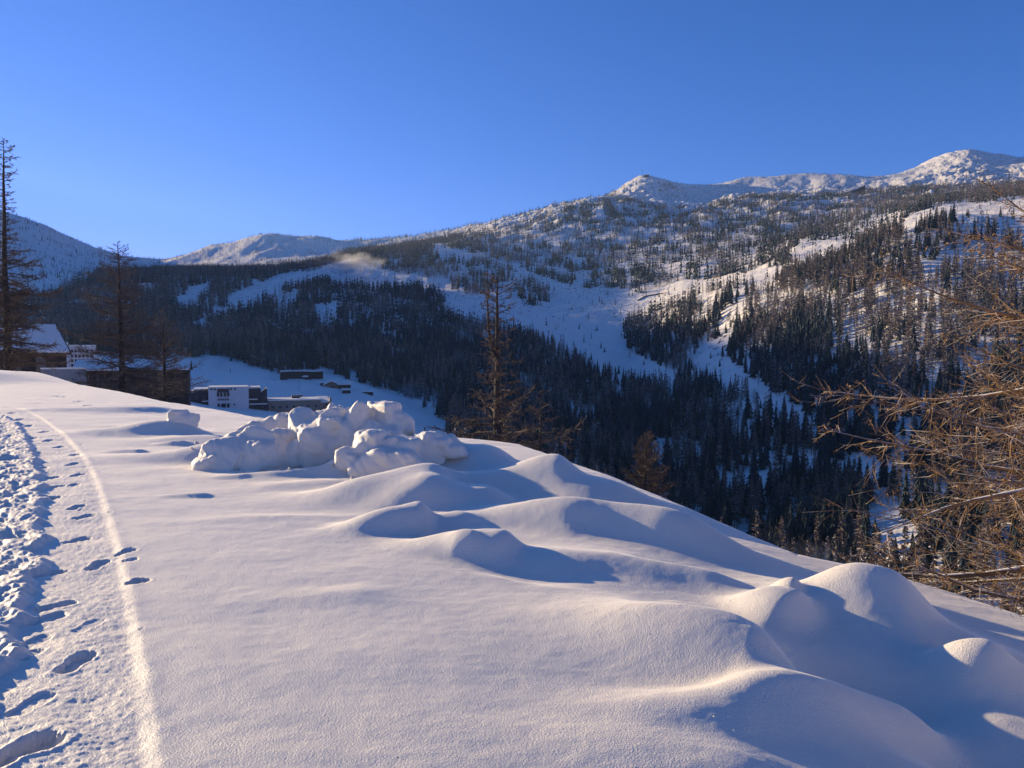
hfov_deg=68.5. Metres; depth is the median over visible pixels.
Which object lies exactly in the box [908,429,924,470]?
spruce tree
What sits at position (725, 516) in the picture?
spruce tree
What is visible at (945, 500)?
spruce tree
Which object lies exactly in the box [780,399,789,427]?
larch tree
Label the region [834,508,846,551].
larch tree
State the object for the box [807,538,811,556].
larch tree
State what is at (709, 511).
spruce tree
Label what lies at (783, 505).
spruce tree
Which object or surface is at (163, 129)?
sky
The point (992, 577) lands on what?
larch tree
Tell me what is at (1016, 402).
larch tree
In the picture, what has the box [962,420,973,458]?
spruce tree
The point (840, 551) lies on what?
spruce tree
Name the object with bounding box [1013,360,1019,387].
spruce tree
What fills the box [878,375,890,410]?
spruce tree
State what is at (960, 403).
spruce tree
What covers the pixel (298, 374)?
building
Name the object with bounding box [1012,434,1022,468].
larch tree
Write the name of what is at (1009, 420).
larch tree
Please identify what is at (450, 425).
larch tree
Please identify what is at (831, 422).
spruce tree
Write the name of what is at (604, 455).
spruce tree
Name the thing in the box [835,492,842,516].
spruce tree
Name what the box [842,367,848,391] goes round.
larch tree
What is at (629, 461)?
spruce tree
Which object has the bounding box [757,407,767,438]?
larch tree
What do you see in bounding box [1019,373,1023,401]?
spruce tree
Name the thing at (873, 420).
spruce tree
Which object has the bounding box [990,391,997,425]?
larch tree
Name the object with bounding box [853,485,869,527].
spruce tree
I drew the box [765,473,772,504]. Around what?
spruce tree
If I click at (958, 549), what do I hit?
larch tree
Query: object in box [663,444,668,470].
spruce tree
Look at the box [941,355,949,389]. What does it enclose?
larch tree
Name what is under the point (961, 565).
spruce tree
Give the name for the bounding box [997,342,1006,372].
spruce tree
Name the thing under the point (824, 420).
larch tree
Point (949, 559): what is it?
spruce tree
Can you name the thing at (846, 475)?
larch tree
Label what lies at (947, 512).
spruce tree
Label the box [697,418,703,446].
larch tree
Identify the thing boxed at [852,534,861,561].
spruce tree
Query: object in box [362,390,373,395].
hut
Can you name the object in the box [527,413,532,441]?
larch tree
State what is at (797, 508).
spruce tree
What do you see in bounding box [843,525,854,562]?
spruce tree
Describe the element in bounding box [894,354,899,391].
larch tree
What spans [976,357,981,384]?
larch tree
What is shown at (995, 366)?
spruce tree
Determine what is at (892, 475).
spruce tree
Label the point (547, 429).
larch tree
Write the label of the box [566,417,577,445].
spruce tree
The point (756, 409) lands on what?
larch tree
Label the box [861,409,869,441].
larch tree
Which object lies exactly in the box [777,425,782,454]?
larch tree
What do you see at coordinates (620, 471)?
spruce tree
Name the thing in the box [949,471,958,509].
larch tree
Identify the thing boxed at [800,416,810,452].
larch tree
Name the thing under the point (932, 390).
spruce tree
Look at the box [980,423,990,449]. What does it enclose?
spruce tree
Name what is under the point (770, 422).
spruce tree
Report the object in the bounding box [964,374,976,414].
spruce tree
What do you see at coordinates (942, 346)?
larch tree
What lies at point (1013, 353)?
larch tree
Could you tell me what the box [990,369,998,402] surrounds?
spruce tree
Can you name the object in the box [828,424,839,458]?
spruce tree
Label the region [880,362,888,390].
larch tree
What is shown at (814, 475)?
spruce tree
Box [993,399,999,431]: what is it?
spruce tree
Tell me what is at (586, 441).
spruce tree
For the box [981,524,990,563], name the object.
larch tree
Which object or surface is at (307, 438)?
snow heap
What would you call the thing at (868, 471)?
spruce tree
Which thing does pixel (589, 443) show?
spruce tree
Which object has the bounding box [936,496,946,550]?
spruce tree
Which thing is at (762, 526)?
spruce tree
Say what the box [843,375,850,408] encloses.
spruce tree
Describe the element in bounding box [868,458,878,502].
larch tree
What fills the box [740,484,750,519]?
spruce tree
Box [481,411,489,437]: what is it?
larch tree
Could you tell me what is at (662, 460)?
spruce tree
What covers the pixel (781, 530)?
larch tree
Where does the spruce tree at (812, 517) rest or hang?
on the mountain terrain
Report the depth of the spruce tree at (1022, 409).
280.88 m
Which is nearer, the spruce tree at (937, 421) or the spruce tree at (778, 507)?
the spruce tree at (778, 507)
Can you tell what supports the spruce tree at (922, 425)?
on the mountain terrain
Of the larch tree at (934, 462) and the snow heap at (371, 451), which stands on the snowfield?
the snow heap at (371, 451)
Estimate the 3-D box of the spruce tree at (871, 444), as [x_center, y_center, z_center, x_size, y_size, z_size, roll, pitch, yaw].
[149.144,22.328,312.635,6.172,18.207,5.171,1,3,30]
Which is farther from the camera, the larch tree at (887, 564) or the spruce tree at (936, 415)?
the spruce tree at (936, 415)
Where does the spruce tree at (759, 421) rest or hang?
on the mountain terrain
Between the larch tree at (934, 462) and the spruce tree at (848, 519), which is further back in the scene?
the larch tree at (934, 462)
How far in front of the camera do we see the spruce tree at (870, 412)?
323.46 m
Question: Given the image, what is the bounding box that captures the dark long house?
[73,359,192,405]
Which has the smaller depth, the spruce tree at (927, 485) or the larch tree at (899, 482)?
the spruce tree at (927, 485)
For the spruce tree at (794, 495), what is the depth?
278.87 m
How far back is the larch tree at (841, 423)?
336.65 m
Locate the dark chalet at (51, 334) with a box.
[0,324,71,372]
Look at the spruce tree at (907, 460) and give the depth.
272.48 m
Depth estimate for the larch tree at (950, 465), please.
250.34 m
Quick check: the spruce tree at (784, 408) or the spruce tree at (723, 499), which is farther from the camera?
the spruce tree at (784, 408)
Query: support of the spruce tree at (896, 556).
on the mountain terrain
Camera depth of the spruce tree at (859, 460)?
277.09 m
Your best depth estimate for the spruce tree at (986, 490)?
205.36 m
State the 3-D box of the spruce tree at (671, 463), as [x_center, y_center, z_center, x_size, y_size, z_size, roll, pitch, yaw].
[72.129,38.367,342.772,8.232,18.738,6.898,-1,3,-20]
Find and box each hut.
[341,388,350,392]
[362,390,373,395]
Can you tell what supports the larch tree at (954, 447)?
on the mountain terrain
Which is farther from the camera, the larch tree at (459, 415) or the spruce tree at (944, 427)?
the larch tree at (459, 415)
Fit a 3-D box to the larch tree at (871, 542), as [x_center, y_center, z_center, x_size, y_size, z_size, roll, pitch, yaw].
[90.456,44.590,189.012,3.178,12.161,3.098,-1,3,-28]
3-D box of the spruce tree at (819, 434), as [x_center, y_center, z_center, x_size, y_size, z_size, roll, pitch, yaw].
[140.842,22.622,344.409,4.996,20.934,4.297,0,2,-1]
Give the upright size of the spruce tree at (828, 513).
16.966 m
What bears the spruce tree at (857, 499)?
on the mountain terrain
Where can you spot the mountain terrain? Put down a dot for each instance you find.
(602, 325)
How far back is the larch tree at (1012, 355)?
343.60 m
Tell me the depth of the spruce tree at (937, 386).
316.55 m
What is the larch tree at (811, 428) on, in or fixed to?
on the mountain terrain
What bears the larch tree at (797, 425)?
on the mountain terrain
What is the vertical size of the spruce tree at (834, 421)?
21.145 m
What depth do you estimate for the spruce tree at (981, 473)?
221.84 m
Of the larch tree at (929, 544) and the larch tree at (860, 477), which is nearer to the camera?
the larch tree at (929, 544)
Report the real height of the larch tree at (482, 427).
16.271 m
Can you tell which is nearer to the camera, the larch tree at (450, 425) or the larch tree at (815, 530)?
the larch tree at (815, 530)
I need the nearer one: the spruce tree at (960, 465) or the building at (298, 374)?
the spruce tree at (960, 465)
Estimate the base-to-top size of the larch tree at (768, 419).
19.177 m
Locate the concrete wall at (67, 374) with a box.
[40,367,86,385]
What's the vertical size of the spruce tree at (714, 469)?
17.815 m
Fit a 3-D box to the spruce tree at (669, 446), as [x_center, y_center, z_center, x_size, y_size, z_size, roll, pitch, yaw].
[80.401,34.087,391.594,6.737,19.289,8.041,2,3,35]
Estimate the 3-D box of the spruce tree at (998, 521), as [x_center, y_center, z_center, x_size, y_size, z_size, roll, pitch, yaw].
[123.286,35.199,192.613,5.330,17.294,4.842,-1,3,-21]
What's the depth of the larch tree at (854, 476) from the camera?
267.25 m
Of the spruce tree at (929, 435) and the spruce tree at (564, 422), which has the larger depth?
the spruce tree at (564, 422)
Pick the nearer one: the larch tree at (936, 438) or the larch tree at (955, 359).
the larch tree at (936, 438)
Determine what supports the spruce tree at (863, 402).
on the mountain terrain
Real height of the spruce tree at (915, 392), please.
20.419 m
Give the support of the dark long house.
on the mountain terrain
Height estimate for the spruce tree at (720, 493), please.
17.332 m
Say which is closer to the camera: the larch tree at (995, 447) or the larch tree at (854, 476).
the larch tree at (995, 447)
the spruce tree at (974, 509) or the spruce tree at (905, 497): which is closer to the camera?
the spruce tree at (974, 509)
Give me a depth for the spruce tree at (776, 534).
206.73 m
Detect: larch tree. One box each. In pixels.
[0,138,73,371]
[56,241,181,394]
[116,312,212,401]
[426,272,586,452]
[446,399,453,430]
[451,394,458,429]
[457,399,461,430]
[461,398,467,432]
[461,407,468,437]
[473,402,478,437]
[475,406,481,438]
[480,412,484,438]
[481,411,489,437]
[511,407,518,426]
[517,390,571,459]
[523,415,528,446]
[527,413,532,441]
[529,418,533,448]
[543,417,550,448]
[547,420,555,452]
[576,448,581,464]
[589,450,594,470]
[608,456,613,476]
[615,431,677,498]
[630,460,641,486]
[670,427,674,454]
[675,423,682,449]
[680,426,687,452]
[680,433,685,463]
[682,436,693,468]
[690,425,696,449]
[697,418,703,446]
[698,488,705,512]
[716,471,719,490]
[722,465,728,493]
[726,418,730,444]
[733,475,738,490]
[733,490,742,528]
[735,435,742,467]
[737,469,740,492]
[740,465,745,495]
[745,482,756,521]
[751,432,759,456]
[752,509,762,539]
[753,392,760,418]
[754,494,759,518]
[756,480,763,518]
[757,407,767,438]
[760,168,1023,617]
[765,415,771,442]
[771,467,775,496]
[773,450,780,485]
[773,515,787,549]
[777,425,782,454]
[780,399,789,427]
[781,450,789,473]
[788,414,795,447]
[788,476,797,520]
[791,410,801,445]
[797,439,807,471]
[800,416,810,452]
[805,457,810,481]
[807,412,815,455]
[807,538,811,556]
[811,447,816,474]
[811,512,821,554]
[821,406,825,437]
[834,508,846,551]
[836,462,842,496]
[838,410,845,443]
[841,466,847,503]
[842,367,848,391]
[846,465,851,482]
[850,456,858,494]
[851,465,856,499]
[852,503,865,552]
[853,529,867,562]
[855,472,865,502]
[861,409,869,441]
[862,472,870,503]
[867,537,873,563]
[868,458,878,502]
[869,526,883,565]
[877,458,883,488]
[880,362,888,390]
[882,339,889,372]
[882,528,897,567]
[888,364,895,393]
[890,342,898,369]
[893,456,903,504]
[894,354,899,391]
[895,450,903,486]
[899,524,912,577]
[908,453,916,498]
[908,549,920,580]
[909,405,917,439]
[911,354,917,383]
[913,530,929,585]
[916,520,929,577]
[918,346,926,374]
[925,523,931,548]
[929,453,937,483]
[929,535,939,568]
[933,423,940,457]
[936,437,948,484]
[938,519,956,571]
[938,537,947,578]
[939,326,946,358]
[941,350,946,380]
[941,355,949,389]
[941,440,952,484]
[943,402,949,432]
[946,431,958,470]
[947,321,953,352]
[948,401,955,431]
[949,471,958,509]
[952,483,961,518]
[953,347,960,377]
[955,507,962,541]
[956,528,964,564]
[963,438,973,478]
[966,399,974,430]
[969,432,981,467]
[970,523,987,588]
[971,561,977,597]
[974,375,978,411]
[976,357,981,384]
[976,513,998,577]
[979,430,989,472]
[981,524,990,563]
[982,346,988,380]
[982,557,998,603]
[985,505,997,548]
[987,417,994,446]
[988,421,1002,463]
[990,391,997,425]
[993,432,1007,476]
[999,485,1009,523]
[1001,400,1008,425]
[1001,536,1011,564]
[1004,343,1015,370]
[1005,394,1012,419]
[1006,403,1012,441]
[1010,398,1019,433]
[1010,576,1023,614]
[1011,344,1015,368]
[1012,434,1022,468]
[1013,373,1021,409]
[1017,511,1023,552]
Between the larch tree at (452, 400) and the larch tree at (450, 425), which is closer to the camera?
the larch tree at (450, 425)
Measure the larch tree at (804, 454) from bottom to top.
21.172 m
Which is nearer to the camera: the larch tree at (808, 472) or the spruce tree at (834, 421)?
the larch tree at (808, 472)
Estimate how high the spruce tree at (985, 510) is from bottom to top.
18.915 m
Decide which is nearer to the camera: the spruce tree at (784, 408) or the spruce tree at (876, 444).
the spruce tree at (876, 444)
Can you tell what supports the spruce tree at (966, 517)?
on the mountain terrain
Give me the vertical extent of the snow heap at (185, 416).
0.490 m
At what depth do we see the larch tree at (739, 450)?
364.27 m
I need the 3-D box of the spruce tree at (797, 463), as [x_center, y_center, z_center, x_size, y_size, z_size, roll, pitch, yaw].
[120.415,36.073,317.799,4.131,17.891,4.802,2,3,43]
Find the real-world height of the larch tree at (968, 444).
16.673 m
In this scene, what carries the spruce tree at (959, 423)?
on the mountain terrain
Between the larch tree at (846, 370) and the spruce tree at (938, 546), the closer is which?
the spruce tree at (938, 546)
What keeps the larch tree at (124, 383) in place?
on the mountain terrain
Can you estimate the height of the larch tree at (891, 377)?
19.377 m
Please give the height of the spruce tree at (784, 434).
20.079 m
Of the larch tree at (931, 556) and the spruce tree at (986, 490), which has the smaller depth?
the larch tree at (931, 556)
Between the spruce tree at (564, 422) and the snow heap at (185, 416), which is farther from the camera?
the spruce tree at (564, 422)
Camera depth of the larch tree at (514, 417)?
413.07 m
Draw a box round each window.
[35,357,45,362]
[36,364,45,372]
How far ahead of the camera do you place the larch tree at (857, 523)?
205.48 m
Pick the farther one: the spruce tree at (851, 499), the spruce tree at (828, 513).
the spruce tree at (851, 499)
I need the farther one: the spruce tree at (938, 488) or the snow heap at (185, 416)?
the spruce tree at (938, 488)
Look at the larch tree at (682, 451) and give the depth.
379.14 m
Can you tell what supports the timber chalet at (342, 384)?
on the mountain terrain
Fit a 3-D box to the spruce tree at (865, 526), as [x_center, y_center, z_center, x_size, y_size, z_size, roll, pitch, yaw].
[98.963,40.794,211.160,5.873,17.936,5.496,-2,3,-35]
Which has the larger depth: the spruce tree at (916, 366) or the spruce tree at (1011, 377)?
the spruce tree at (916, 366)
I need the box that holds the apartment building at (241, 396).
[191,385,267,410]
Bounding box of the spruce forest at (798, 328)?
[0,154,1023,613]
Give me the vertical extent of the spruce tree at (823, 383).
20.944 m
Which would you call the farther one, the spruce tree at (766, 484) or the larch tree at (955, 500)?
the spruce tree at (766, 484)
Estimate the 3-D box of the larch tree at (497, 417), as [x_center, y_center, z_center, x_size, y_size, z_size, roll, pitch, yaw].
[-0.515,0.772,19.345,4.230,7.223,3.145,2,3,33]
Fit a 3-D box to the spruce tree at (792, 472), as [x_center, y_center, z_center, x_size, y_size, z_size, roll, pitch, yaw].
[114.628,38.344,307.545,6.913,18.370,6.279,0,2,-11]
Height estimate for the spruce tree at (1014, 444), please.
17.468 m
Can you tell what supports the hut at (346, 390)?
on the mountain terrain
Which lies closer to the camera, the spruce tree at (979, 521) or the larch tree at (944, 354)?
the spruce tree at (979, 521)
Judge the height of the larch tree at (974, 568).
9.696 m
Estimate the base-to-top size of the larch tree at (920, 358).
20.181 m
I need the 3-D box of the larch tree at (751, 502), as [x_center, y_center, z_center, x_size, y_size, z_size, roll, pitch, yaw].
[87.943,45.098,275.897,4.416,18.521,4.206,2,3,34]
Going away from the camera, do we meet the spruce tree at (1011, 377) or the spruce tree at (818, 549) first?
the spruce tree at (818, 549)
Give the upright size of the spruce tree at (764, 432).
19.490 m
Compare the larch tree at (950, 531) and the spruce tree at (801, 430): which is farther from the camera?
the spruce tree at (801, 430)
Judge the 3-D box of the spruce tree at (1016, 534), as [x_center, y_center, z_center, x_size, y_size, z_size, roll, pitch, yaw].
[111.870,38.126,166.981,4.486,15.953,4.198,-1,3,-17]
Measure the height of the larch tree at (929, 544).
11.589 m
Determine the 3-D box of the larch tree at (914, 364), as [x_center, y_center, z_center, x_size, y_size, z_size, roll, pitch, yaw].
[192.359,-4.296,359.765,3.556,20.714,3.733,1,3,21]
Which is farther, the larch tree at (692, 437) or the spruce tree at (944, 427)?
the larch tree at (692, 437)
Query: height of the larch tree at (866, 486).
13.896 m
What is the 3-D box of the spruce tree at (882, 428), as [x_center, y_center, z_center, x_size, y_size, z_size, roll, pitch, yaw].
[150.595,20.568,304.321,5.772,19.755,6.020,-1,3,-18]
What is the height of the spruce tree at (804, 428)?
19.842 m
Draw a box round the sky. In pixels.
[0,0,1023,258]
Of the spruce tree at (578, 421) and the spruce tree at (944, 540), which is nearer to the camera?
the spruce tree at (944, 540)
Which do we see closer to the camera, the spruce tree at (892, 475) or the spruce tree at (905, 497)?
the spruce tree at (905, 497)
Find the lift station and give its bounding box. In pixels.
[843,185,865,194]
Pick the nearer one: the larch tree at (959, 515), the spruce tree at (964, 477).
the larch tree at (959, 515)
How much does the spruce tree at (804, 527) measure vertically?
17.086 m
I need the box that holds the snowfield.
[0,370,1023,767]
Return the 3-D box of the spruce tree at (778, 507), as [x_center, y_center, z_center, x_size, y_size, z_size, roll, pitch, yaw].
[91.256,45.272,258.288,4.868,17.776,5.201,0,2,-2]
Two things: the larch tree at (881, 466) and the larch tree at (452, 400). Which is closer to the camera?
the larch tree at (881, 466)
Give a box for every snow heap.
[167,409,199,426]
[191,401,414,470]
[334,429,467,477]
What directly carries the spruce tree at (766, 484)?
on the mountain terrain
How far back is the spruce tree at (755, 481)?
296.45 m
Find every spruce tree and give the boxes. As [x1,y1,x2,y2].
[562,410,565,430]
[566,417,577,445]
[576,414,581,434]
[582,433,587,465]
[583,432,591,466]
[584,408,591,433]
[600,440,608,474]
[615,447,620,477]
[617,458,623,479]
[622,464,628,482]
[625,444,633,483]
[651,449,660,479]
[660,455,669,494]
[661,438,667,470]
[663,433,670,452]
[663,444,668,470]
[667,449,675,480]
[667,468,677,502]
[678,479,685,506]
[687,492,691,508]
[693,410,697,439]
[700,504,705,515]
[705,488,714,518]
[712,457,719,490]
[714,496,720,520]
[718,481,722,505]
[718,506,722,522]
[720,484,731,520]
[723,422,729,453]
[723,502,727,524]
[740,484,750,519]
[746,447,760,484]
[746,503,758,537]
[748,467,754,497]
[750,473,758,504]
[757,408,761,432]
[758,477,766,515]
[758,517,764,538]
[760,414,770,445]
[762,516,768,540]
[763,463,772,495]
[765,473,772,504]
[766,404,773,435]
[767,512,774,536]
[772,495,781,535]
[773,491,783,526]
[773,520,780,546]
[778,464,785,490]
[780,411,788,444]
[780,492,788,520]
[781,394,787,426]
[781,501,788,538]
[784,502,798,549]
[787,406,794,437]
[789,438,799,467]
[789,456,798,492]
[794,449,799,477]
[794,494,799,525]
[795,498,803,542]
[795,506,814,551]
[797,457,807,489]
[798,452,806,483]
[799,407,809,439]
[801,379,814,411]
[801,409,807,443]
[806,469,814,501]
[808,489,816,534]
[811,491,820,539]
[813,436,823,466]
[813,464,818,487]
[814,413,822,450]
[815,536,820,558]
[816,496,829,551]
[817,453,824,481]
[819,372,830,401]
[821,501,830,550]
[825,506,836,546]
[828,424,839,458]
[829,409,836,437]
[831,409,837,447]
[833,509,840,546]
[835,388,847,420]
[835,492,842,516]
[836,412,842,445]
[837,500,854,551]
[838,540,844,562]
[841,459,845,490]
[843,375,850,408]
[843,496,854,536]
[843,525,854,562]
[849,491,854,526]
[851,480,869,521]
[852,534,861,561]
[853,464,861,497]
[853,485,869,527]
[853,499,871,553]
[854,453,863,492]
[856,398,860,421]
[857,381,864,405]
[859,393,865,416]
[862,462,873,500]
[863,416,874,455]
[865,516,881,563]
[867,405,871,428]
[867,409,876,439]
[871,417,881,454]
[875,421,892,459]
[876,393,885,426]
[877,447,889,492]
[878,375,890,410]
[880,412,890,441]
[886,405,896,448]
[886,456,900,497]
[887,536,903,572]
[898,465,914,521]
[903,431,914,470]
[905,349,919,384]
[905,378,923,417]
[905,532,918,572]
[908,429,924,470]
[909,441,922,478]
[911,466,926,511]
[914,411,927,445]
[915,511,933,573]
[918,428,926,472]
[921,428,936,469]
[923,438,935,476]
[924,470,929,508]
[926,477,933,522]
[927,396,941,429]
[928,383,934,406]
[928,476,942,525]
[928,491,944,550]
[933,376,940,402]
[933,417,941,443]
[935,441,946,469]
[936,367,942,389]
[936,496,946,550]
[937,379,952,418]
[938,382,949,418]
[939,511,952,553]
[939,537,956,591]
[940,392,949,430]
[941,419,948,450]
[944,464,955,501]
[944,492,953,522]
[945,354,957,387]
[945,499,953,522]
[950,548,975,598]
[951,525,958,570]
[952,479,964,519]
[953,394,967,432]
[953,406,965,442]
[953,440,969,480]
[961,494,973,533]
[962,367,969,393]
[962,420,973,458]
[962,512,971,552]
[963,468,968,498]
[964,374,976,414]
[964,378,973,412]
[964,531,981,589]
[969,453,981,486]
[970,495,976,530]
[970,502,982,536]
[972,487,1005,543]
[976,461,983,501]
[980,391,994,430]
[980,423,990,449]
[981,476,989,504]
[982,410,992,440]
[983,490,1004,545]
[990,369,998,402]
[993,361,999,386]
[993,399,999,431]
[995,417,1008,447]
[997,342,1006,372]
[998,396,1004,421]
[1001,589,1009,610]
[1002,349,1011,383]
[1002,374,1007,397]
[1003,371,1018,412]
[1005,522,1022,582]
[1008,362,1014,381]
[1008,522,1014,559]
[1009,495,1023,545]
[1010,423,1022,462]
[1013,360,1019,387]
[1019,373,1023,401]
[1019,398,1023,427]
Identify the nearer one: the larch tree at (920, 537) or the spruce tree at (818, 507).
the larch tree at (920, 537)
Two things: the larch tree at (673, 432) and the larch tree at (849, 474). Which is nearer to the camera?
the larch tree at (849, 474)
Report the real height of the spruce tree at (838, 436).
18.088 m
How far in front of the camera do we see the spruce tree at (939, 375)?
329.99 m
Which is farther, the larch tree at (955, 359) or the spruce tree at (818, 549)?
the larch tree at (955, 359)
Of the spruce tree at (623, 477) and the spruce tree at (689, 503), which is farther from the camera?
the spruce tree at (623, 477)
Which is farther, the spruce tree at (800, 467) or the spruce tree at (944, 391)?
the spruce tree at (800, 467)
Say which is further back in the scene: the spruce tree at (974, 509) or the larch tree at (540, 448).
the spruce tree at (974, 509)
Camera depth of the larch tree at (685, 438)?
406.07 m
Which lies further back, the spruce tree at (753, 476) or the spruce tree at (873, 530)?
the spruce tree at (753, 476)
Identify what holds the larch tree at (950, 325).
on the mountain terrain
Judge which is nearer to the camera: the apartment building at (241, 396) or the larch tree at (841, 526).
the larch tree at (841, 526)
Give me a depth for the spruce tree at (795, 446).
327.35 m
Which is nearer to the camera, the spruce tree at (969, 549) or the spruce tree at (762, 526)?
the spruce tree at (969, 549)
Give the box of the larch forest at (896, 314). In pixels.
[0,152,1023,590]
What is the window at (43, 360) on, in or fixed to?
in the dark chalet at (51, 334)
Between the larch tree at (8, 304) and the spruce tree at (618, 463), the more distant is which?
the spruce tree at (618, 463)
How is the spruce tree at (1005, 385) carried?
on the mountain terrain
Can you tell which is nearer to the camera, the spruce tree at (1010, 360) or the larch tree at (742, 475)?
the larch tree at (742, 475)
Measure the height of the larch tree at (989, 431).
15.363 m
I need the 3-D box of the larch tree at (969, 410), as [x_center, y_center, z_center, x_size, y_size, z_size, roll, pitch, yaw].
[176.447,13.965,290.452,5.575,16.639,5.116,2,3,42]
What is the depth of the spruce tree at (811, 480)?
290.01 m
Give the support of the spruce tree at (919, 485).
on the mountain terrain
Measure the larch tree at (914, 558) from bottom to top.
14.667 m
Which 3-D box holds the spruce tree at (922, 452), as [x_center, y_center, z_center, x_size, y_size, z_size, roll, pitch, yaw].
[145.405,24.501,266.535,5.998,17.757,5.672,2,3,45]
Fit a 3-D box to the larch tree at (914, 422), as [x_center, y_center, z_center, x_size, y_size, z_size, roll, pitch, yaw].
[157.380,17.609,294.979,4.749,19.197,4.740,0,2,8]
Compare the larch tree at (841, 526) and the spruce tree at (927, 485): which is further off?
the spruce tree at (927, 485)
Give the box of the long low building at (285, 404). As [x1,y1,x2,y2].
[267,395,330,412]
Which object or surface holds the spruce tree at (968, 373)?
on the mountain terrain
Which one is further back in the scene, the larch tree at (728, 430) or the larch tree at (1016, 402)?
the larch tree at (728, 430)
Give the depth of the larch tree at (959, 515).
196.51 m
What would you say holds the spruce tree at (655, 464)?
on the mountain terrain
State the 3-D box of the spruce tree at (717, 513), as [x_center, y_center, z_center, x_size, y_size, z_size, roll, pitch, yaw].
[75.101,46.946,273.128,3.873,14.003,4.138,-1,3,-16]
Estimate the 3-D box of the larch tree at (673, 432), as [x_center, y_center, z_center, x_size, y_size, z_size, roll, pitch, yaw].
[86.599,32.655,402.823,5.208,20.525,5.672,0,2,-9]
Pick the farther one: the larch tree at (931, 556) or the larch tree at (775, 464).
the larch tree at (775, 464)
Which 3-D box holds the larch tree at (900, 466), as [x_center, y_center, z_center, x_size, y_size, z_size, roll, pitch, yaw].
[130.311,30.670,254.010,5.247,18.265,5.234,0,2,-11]
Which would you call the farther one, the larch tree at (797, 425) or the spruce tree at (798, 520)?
the larch tree at (797, 425)
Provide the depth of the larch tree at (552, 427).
372.41 m
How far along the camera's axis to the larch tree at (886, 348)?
397.95 m
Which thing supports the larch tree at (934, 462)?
on the mountain terrain
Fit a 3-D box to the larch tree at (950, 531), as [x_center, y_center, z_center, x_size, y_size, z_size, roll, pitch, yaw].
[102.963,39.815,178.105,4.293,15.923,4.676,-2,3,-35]
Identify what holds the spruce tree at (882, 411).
on the mountain terrain
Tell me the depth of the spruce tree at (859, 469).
273.51 m
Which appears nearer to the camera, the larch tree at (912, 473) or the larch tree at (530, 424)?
the larch tree at (912, 473)
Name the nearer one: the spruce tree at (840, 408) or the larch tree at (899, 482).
the larch tree at (899, 482)
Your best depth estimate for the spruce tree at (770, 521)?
234.00 m
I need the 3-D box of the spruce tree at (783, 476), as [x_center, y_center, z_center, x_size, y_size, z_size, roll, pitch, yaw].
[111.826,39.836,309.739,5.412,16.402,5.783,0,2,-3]
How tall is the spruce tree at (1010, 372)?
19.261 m
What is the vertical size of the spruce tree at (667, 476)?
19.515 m
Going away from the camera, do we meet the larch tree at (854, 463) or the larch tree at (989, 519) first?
the larch tree at (989, 519)
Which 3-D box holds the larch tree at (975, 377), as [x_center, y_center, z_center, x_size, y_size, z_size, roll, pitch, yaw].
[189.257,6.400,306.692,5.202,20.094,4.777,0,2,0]
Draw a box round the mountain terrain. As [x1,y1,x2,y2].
[0,149,1023,615]
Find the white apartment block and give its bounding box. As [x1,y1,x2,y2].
[66,342,95,367]
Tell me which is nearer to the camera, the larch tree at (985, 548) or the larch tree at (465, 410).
the larch tree at (985, 548)
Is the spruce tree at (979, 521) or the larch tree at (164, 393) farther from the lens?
the spruce tree at (979, 521)
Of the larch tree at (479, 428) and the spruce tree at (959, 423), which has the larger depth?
the larch tree at (479, 428)
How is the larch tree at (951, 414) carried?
on the mountain terrain
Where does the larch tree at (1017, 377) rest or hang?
on the mountain terrain
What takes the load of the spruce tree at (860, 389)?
on the mountain terrain
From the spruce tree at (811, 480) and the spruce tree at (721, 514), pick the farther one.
the spruce tree at (811, 480)
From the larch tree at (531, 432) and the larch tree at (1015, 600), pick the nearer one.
the larch tree at (1015, 600)
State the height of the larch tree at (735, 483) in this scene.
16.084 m
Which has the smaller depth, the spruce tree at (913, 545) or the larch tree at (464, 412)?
the spruce tree at (913, 545)
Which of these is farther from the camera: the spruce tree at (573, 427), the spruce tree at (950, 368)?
the spruce tree at (573, 427)
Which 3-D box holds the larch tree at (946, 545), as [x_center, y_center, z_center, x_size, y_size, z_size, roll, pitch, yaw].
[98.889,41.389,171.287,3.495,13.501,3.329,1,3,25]
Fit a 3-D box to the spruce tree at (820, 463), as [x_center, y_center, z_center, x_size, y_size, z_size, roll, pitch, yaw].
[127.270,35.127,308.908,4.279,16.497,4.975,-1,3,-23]
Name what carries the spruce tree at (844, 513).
on the mountain terrain
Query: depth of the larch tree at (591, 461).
308.08 m
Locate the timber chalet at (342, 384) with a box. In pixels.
[323,380,351,388]
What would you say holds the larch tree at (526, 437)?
on the mountain terrain
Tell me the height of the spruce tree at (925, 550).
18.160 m
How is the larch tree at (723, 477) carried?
on the mountain terrain
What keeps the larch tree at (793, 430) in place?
on the mountain terrain
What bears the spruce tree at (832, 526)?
on the mountain terrain
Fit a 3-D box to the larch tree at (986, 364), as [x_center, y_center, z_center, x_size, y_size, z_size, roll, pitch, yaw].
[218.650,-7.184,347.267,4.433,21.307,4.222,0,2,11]
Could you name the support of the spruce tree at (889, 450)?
on the mountain terrain
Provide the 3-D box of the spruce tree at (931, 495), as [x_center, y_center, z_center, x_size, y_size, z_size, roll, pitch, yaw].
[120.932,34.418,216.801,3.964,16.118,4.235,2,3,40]
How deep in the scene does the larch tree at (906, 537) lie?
178.62 m

